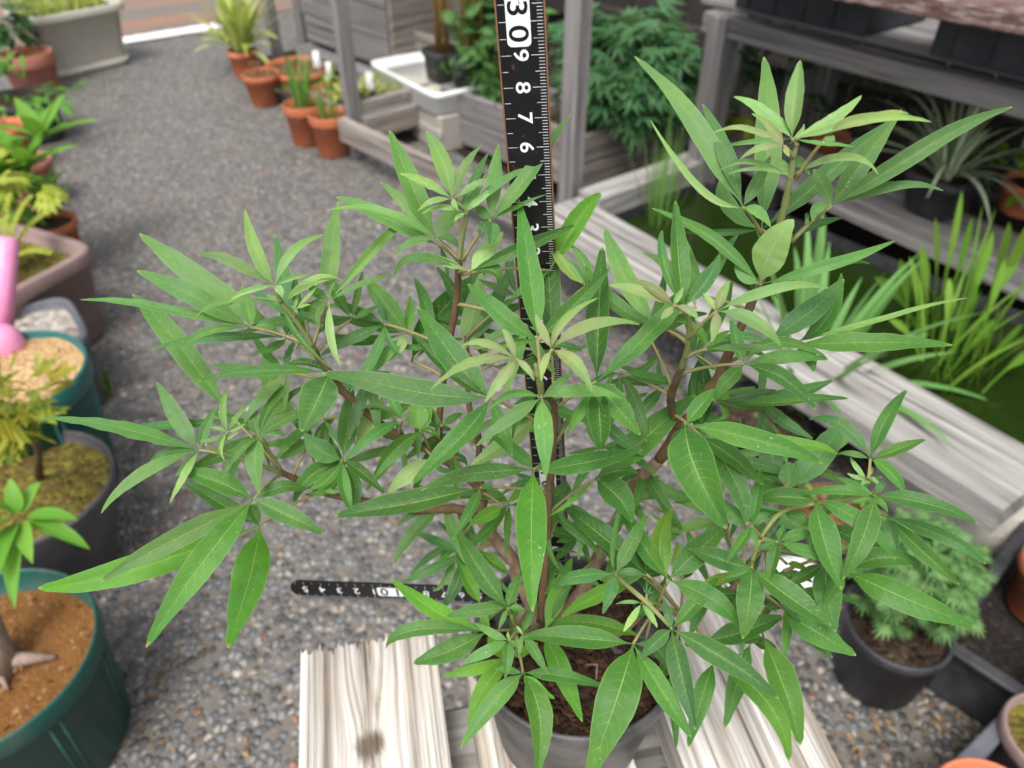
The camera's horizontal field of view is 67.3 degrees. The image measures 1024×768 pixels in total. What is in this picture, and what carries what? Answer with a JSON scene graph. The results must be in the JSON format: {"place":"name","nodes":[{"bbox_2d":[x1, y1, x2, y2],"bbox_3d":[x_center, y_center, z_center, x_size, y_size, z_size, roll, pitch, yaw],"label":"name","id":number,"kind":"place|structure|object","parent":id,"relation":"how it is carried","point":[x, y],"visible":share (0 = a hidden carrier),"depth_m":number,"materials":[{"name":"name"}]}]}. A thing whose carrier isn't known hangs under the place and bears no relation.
{"place":"outdoors","nodes":[
{"label":"outdoors","id":0,"kind":"place"},
{"bbox_2d":[0,47,88,144],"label":"potted plant","id":1,"kind":"object","parent":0,"point":[37,99],"visible":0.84,"depth_m":2.50,"materials":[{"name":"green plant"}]},
{"bbox_2d":[0,9,1023,767],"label":"ground","id":2,"kind":"structure","parent":0,"point":[162,111],"depth_m":1.49,"materials":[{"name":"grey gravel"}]},
{"bbox_2d":[0,117,29,149],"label":"plant pot","id":3,"kind":"object","parent":2,"relation":"on","point":[15,121],"visible":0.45,"depth_m":2.29,"materials":[{"name":"orange ceramic"}]},
{"bbox_2d":[0,0,60,92],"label":"plant pot","id":4,"kind":"object","parent":2,"relation":"on","point":[39,62],"visible":0.84,"depth_m":2.82,"materials":[{"name":"ceramic"}]},
{"bbox_2d":[0,147,71,225],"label":"maple sapling","id":5,"kind":"object","parent":2,"relation":"on","point":[49,196],"visible":0.41,"depth_m":1.61,"materials":[{"name":"plant"}]},
{"bbox_2d":[7,199,80,240],"bbox_3d":[-1.129,-0.399,1.784,0.228,0.298,0.124,9,39,12],"label":"plant pot","id":6,"kind":"object","parent":2,"relation":"on","point":[63,222],"visible":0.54,"depth_m":1.79,"materials":[{"name":"ceramic"}]},
{"bbox_2d":[0,93,98,211],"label":"leafy plant","id":7,"kind":"object","parent":2,"relation":"on","point":[32,159],"visible":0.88,"depth_m":1.70,"materials":[{"name":"green plant"}]},
{"bbox_2d":[0,192,103,343],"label":"square planter","id":8,"kind":"object","parent":2,"relation":"on","point":[51,265],"visible":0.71,"depth_m":1.54,"materials":[{"name":"brown plastic"}]},
{"bbox_2d":[0,352,117,575],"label":"potted conifer","id":9,"kind":"object","parent":2,"relation":"on","point":[74,474],"visible":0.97,"depth_m":1.06,"materials":[{"name":"grey plastic"}]},
{"bbox_2d":[0,330,118,478],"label":"potted grit","id":10,"kind":"object","parent":2,"relation":"on","point":[79,397],"visible":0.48,"depth_m":1.18,"materials":[{"name":"teal plastic"}]},
{"bbox_2d":[0,236,26,357],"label":"scoop","id":11,"kind":"object","parent":10,"relation":"in","point":[12,338],"visible":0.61,"depth_m":1.22,"materials":[{"name":"pink plastic"}]},
{"bbox_2d":[15,297,104,404],"bbox_3d":[-0.881,-0.036,1.427,0.196,0.170,0.196,-25,44,-28],"label":"square planter","id":12,"kind":"object","parent":2,"relation":"on","point":[60,314],"visible":0.31,"depth_m":1.44,"materials":[{"name":"grey plastic"}]},
{"bbox_2d":[0,478,130,767],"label":"potted tree","id":13,"kind":"object","parent":2,"relation":"on","point":[64,700],"visible":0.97,"depth_m":0.86,"materials":[{"name":"teal plastic"}]},
{"bbox_2d":[4,0,128,78],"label":"planter","id":14,"kind":"object","parent":2,"relation":"on","point":[79,37],"visible":0.89,"depth_m":3.04,"materials":[{"name":"beige plastic"}]},
{"bbox_2d":[100,367,111,395],"bbox_3d":[-0.797,0.001,1.479,0.052,0.050,0.066,-27,45,-30],"label":"weed","id":15,"kind":"object","parent":2,"relation":"on","point":[106,388],"visible":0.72,"depth_m":1.49,"materials":[{"name":"green plant"}]},
{"bbox_2d":[0,0,292,50],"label":"brick pavement","id":16,"kind":"structure","parent":2,"relation":"on","point":[139,16],"depth_m":3.90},
{"bbox_2d":[123,23,221,42],"bbox_3d":[-1.595,-1.644,3.597,0.458,0.001,0.125,-26,45,-29],"label":"painted line","id":17,"kind":"object","parent":2,"relation":"on","point":[160,34],"visible":0.88,"depth_m":3.58,"materials":[{"name":"white paint"}]},
{"bbox_2d":[184,0,282,78],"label":"grass pot","id":18,"kind":"object","parent":2,"relation":"on","point":[238,19],"depth_m":2.97,"materials":[{"name":"orange ceramic"}]},
{"bbox_2d":[241,57,279,107],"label":"plant pot","id":19,"kind":"object","parent":2,"relation":"on","point":[261,83],"visible":1,"depth_m":2.76,"materials":[{"name":"ceramic"}]},
{"bbox_2d":[263,55,335,86],"bbox_3d":[-0.794,-1.163,2.888,0.270,0.135,0.270,0,38,0],"label":"wide bowl","id":20,"kind":"object","parent":2,"relation":"on","point":[277,64],"visible":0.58,"depth_m":2.88,"materials":[{"name":"orange ceramic"}]},
{"bbox_2d":[312,51,319,67],"bbox_3d":[-0.705,-1.170,2.770,0.022,0.053,0.017,-7,39,-9],"label":"plant label","id":21,"kind":"object","parent":20,"relation":"in","point":[315,54],"visible":1,"depth_m":2.77,"materials":[{"name":"white plastic"}]},
{"bbox_2d":[281,47,321,147],"bbox_3d":[-0.662,-0.913,2.443,0.129,0.292,0.146,19,42,22],"label":"reed pot","id":22,"kind":"object","parent":2,"relation":"on","point":[296,108],"visible":0.87,"depth_m":2.43,"materials":[{"name":"ceramic"}]},
{"bbox_2d":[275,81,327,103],"bbox_3d":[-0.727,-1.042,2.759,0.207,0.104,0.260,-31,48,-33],"label":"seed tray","id":23,"kind":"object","parent":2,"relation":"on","point":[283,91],"visible":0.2,"depth_m":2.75,"materials":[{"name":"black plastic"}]},
{"bbox_2d":[309,56,341,98],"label":"reed pot","id":24,"kind":"object","parent":2,"relation":"on","point":[324,85],"visible":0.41,"depth_m":2.54,"materials":[{"name":"ceramic"}]},
{"bbox_2d":[325,62,332,78],"bbox_3d":[-0.628,-1.081,2.649,0.022,0.053,0.017,-7,39,-9],"label":"plant label","id":25,"kind":"object","parent":24,"relation":"in","point":[327,66],"visible":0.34,"depth_m":2.65,"materials":[{"name":"white plastic"}]},
{"bbox_2d":[302,78,349,158],"bbox_3d":[-0.573,-0.829,2.378,0.143,0.239,0.128,0,38,0],"label":"reed pot","id":26,"kind":"object","parent":2,"relation":"on","point":[323,124],"visible":0.92,"depth_m":2.37,"materials":[{"name":"ceramic"}]},
{"bbox_2d":[309,72,419,135],"bbox_3d":[-0.478,-0.936,2.503,0.255,0.145,0.340,-30,47,-32],"label":"potted plant","id":27,"kind":"object","parent":2,"relation":"on","point":[399,119],"visible":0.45,"depth_m":2.45,"materials":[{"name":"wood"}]},
{"bbox_2d":[365,72,373,89],"bbox_3d":[-0.459,-0.976,2.477,0.022,0.053,0.017,-7,39,-9],"label":"plant label","id":28,"kind":"object","parent":27,"relation":"in","point":[369,78],"visible":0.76,"depth_m":2.48,"materials":[{"name":"white plastic"}]},
{"bbox_2d":[85,194,980,755],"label":"loose pebbles","id":29,"kind":"object","parent":2,"relation":"on","point":[287,674],"visible":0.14,"depth_m":1.09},
{"bbox_2d":[299,561,841,767],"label":"slatted bench","id":30,"kind":"object","parent":2,"relation":"on","point":[375,704],"visible":0.34,"depth_m":0.47,"materials":[{"name":"white wood"}]},
{"bbox_2d":[38,57,1011,767],"bbox_3d":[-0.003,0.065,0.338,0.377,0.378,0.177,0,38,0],"label":"potted shrub","id":31,"kind":"object","parent":30,"relation":"on","point":[594,671],"visible":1,"depth_m":0.30,"materials":[{"name":"green plant"}]},
{"bbox_2d":[290,0,570,605],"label":"carpenters square","id":32,"kind":"structure","parent":31,"relation":"in","point":[521,31],"depth_m":0.27,"materials":[{"name":"black metal"}]},
{"bbox_2d":[258,43,1023,311],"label":"soil bed","id":33,"kind":"object","parent":2,"relation":"on","point":[844,228],"visible":0.02,"depth_m":2.06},
{"bbox_2d":[411,107,466,151],"bbox_3d":[-0.213,-0.857,2.512,0.174,0.118,0.206,-24,44,-27],"label":"concrete block","id":34,"kind":"object","parent":33,"relation":"on","point":[444,129],"depth_m":2.43,"materials":[{"name":"beige concrete"}]},
{"bbox_2d":[433,47,561,161],"bbox_3d":[0.005,-0.889,2.388,0.327,0.293,0.439,-30,47,-32],"label":"plank planter","id":35,"kind":"object","parent":33,"relation":"on","point":[481,122],"visible":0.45,"depth_m":2.35,"materials":[{"name":"wood"}]},
{"bbox_2d":[439,0,558,103],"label":"maple shrub","id":36,"kind":"object","parent":35,"relation":"in","point":[487,43],"visible":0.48,"depth_m":2.32,"materials":[{"name":"green plant"}]},
{"bbox_2d":[261,0,757,224],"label":"timber rack","id":37,"kind":"object","parent":33,"relation":"on","point":[358,137],"visible":0.3,"depth_m":2.09,"materials":[{"name":"grey wood"}]},
{"bbox_2d":[295,0,459,83],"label":"crate","id":38,"kind":"object","parent":37,"relation":"on","point":[381,29],"visible":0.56,"depth_m":2.69,"materials":[{"name":"wood"}]},
{"bbox_2d":[546,0,749,188],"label":"plank planter","id":39,"kind":"object","parent":37,"relation":"on","point":[629,96],"visible":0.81,"depth_m":1.90,"materials":[{"name":"grey wood"}]},
{"bbox_2d":[688,0,1023,208],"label":"potting bench","id":40,"kind":"object","parent":33,"relation":"on","point":[833,51],"visible":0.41,"depth_m":1.51,"materials":[{"name":"grey wood"}]},
{"bbox_2d":[734,17,882,154],"bbox_3d":[0.748,-0.753,1.972,0.478,0.343,0.260,9,39,11],"label":"plant pot","id":41,"kind":"object","parent":40,"relation":"on","point":[840,135],"visible":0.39,"depth_m":1.94,"materials":[{"name":"ceramic"}]},
{"bbox_2d":[735,0,925,36],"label":"seed tray","id":42,"kind":"object","parent":40,"relation":"on","point":[853,19],"visible":0.83,"depth_m":1.53,"materials":[{"name":"black plastic"}]},
{"bbox_2d":[929,20,1023,76],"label":"seed tray","id":43,"kind":"object","parent":40,"relation":"on","point":[990,49],"visible":0.73,"depth_m":1.33,"materials":[{"name":"black plastic"}]},
{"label":"concrete block","id":44,"kind":"object","parent":33,"relation":"on","visible":0},
{"bbox_2d":[371,52,489,113],"bbox_3d":[-0.270,-0.995,2.531,0.223,0.069,0.446,-24,44,-27],"label":"white tray","id":45,"kind":"object","parent":44,"relation":"on","point":[408,71],"visible":0.59,"depth_m":2.50,"materials":[{"name":"plastic"}]},
{"bbox_2d":[421,0,459,84],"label":"cane pot","id":46,"kind":"object","parent":45,"relation":"in","point":[437,52],"visible":0.88,"depth_m":2.44,"materials":[{"name":"black plastic"}]},
{"bbox_2d":[448,0,493,88],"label":"cane pot","id":47,"kind":"object","parent":45,"relation":"in","point":[459,80],"visible":0.31,"depth_m":2.36,"materials":[{"name":"black plastic"}]},
{"bbox_2d":[684,344,751,405],"bbox_3d":[0.436,-0.028,1.465,0.217,0.125,0.176,0,38,0],"label":"stone","id":48,"kind":"object","parent":2,"relation":"on","point":[693,359],"visible":0.03,"depth_m":1.43,"materials":[{"name":"grey stone"}]},
{"bbox_2d":[466,0,1023,194],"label":"fence","id":49,"kind":"object","parent":2,"relation":"on","point":[694,10],"visible":0.02,"depth_m":2.32,"materials":[{"name":"wood"}]},
{"bbox_2d":[716,380,814,469],"bbox_3d":[0.426,0.078,1.320,0.158,0.122,0.156,0,38,0],"label":"nursery pot","id":50,"kind":"object","parent":2,"relation":"on","point":[750,417],"visible":0.25,"depth_m":1.29,"materials":[{"name":"black plastic"}]},
{"bbox_2d":[554,128,1023,532],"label":"pond","id":51,"kind":"structure","parent":2,"relation":"on","point":[977,475],"depth_m":1.42,"materials":[{"name":"wood"}]},
{"bbox_2d":[616,97,705,227],"bbox_3d":[0.338,-0.482,1.702,0.239,0.283,0.107,11,40,14],"label":"pond reed","id":52,"kind":"object","parent":51,"relation":"on","point":[663,179],"visible":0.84,"depth_m":1.74,"materials":[{"name":"green plant"}]},
{"bbox_2d":[724,109,755,171],"bbox_3d":[0.598,-0.660,2.074,0.144,0.151,0.113,14,40,18],"label":"plant pot","id":53,"kind":"object","parent":51,"relation":"on","point":[746,119],"visible":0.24,"depth_m":2.03,"materials":[{"name":"ceramic"}]},
{"bbox_2d":[842,88,1023,223],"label":"spider plant","id":54,"kind":"object","parent":51,"relation":"on","point":[942,168],"visible":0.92,"depth_m":1.60,"materials":[{"name":"green plant"}]},
{"bbox_2d":[875,192,1023,393],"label":"reeds","id":55,"kind":"object","parent":51,"relation":"in","point":[1005,270],"visible":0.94,"depth_m":1.32,"materials":[{"name":"green plant"}]},
{"bbox_2d":[975,142,1023,219],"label":"lime plant","id":56,"kind":"object","parent":51,"relation":"on","point":[1010,205],"visible":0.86,"depth_m":1.62,"materials":[{"name":"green plant"}]},
{"bbox_2d":[764,555,821,600],"bbox_3d":[0.422,0.281,1.121,0.099,0.053,0.070,-6,39,-8],"label":"stone","id":57,"kind":"object","parent":2,"relation":"on","point":[781,566],"visible":0.1,"depth_m":1.11,"materials":[{"name":"white stone"}]},
{"bbox_2d":[683,214,985,448],"bbox_3d":[0.518,-0.038,1.241,0.448,0.402,0.408,32,48,34],"label":"iris pot","id":58,"kind":"object","parent":2,"relation":"on","point":[875,305],"visible":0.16,"depth_m":1.29,"materials":[{"name":"green plastic"}]},
{"bbox_2d":[781,476,894,585],"bbox_3d":[0.477,0.213,1.143,0.160,0.130,0.160,0,38,0],"label":"nursery pot","id":59,"kind":"object","parent":2,"relation":"on","point":[860,504],"visible":0.17,"depth_m":1.14,"materials":[{"name":"black plastic"}]},
{"bbox_2d":[833,507,998,709],"bbox_3d":[0.479,0.269,0.960,0.180,0.268,0.178,22,43,26],"label":"potted bush","id":60,"kind":"object","parent":2,"relation":"on","point":[899,660],"visible":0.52,"depth_m":0.93,"materials":[{"name":"green plant"}]},
{"bbox_2d":[867,465,1023,559],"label":"stone","id":61,"kind":"object","parent":2,"relation":"on","point":[996,540],"visible":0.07,"depth_m":1.13,"materials":[{"name":"grey stone"}]},
{"bbox_2d":[940,757,1005,767],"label":"plant pot","id":62,"kind":"object","parent":2,"relation":"on","point":[967,762],"visible":1,"depth_m":0.76,"materials":[{"name":"orange ceramic"}]},
{"bbox_2d":[926,521,1023,726],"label":"black tray","id":63,"kind":"object","parent":2,"relation":"on","point":[981,681],"visible":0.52,"depth_m":1.00,"materials":[{"name":"plastic"}]},
{"bbox_2d":[1006,548,1023,622],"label":"plant pot","id":64,"kind":"object","parent":63,"relation":"in","point":[1015,597],"visible":1,"depth_m":1.04,"materials":[{"name":"ceramic"}]},
{"bbox_2d":[955,716,1000,759],"bbox_3d":[0.692,0.479,0.830,0.360,0.100,0.320,-23,44,-26],"label":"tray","id":65,"kind":"object","parent":2,"relation":"on","point":[985,743],"visible":0.29,"depth_m":0.85,"materials":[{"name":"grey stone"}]},
{"bbox_2d":[988,692,1023,767],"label":"nursery pot","id":66,"kind":"object","parent":65,"relation":"in","point":[1008,752],"visible":0.94,"depth_m":0.86,"materials":[{"name":"brown plastic"}]}
]}

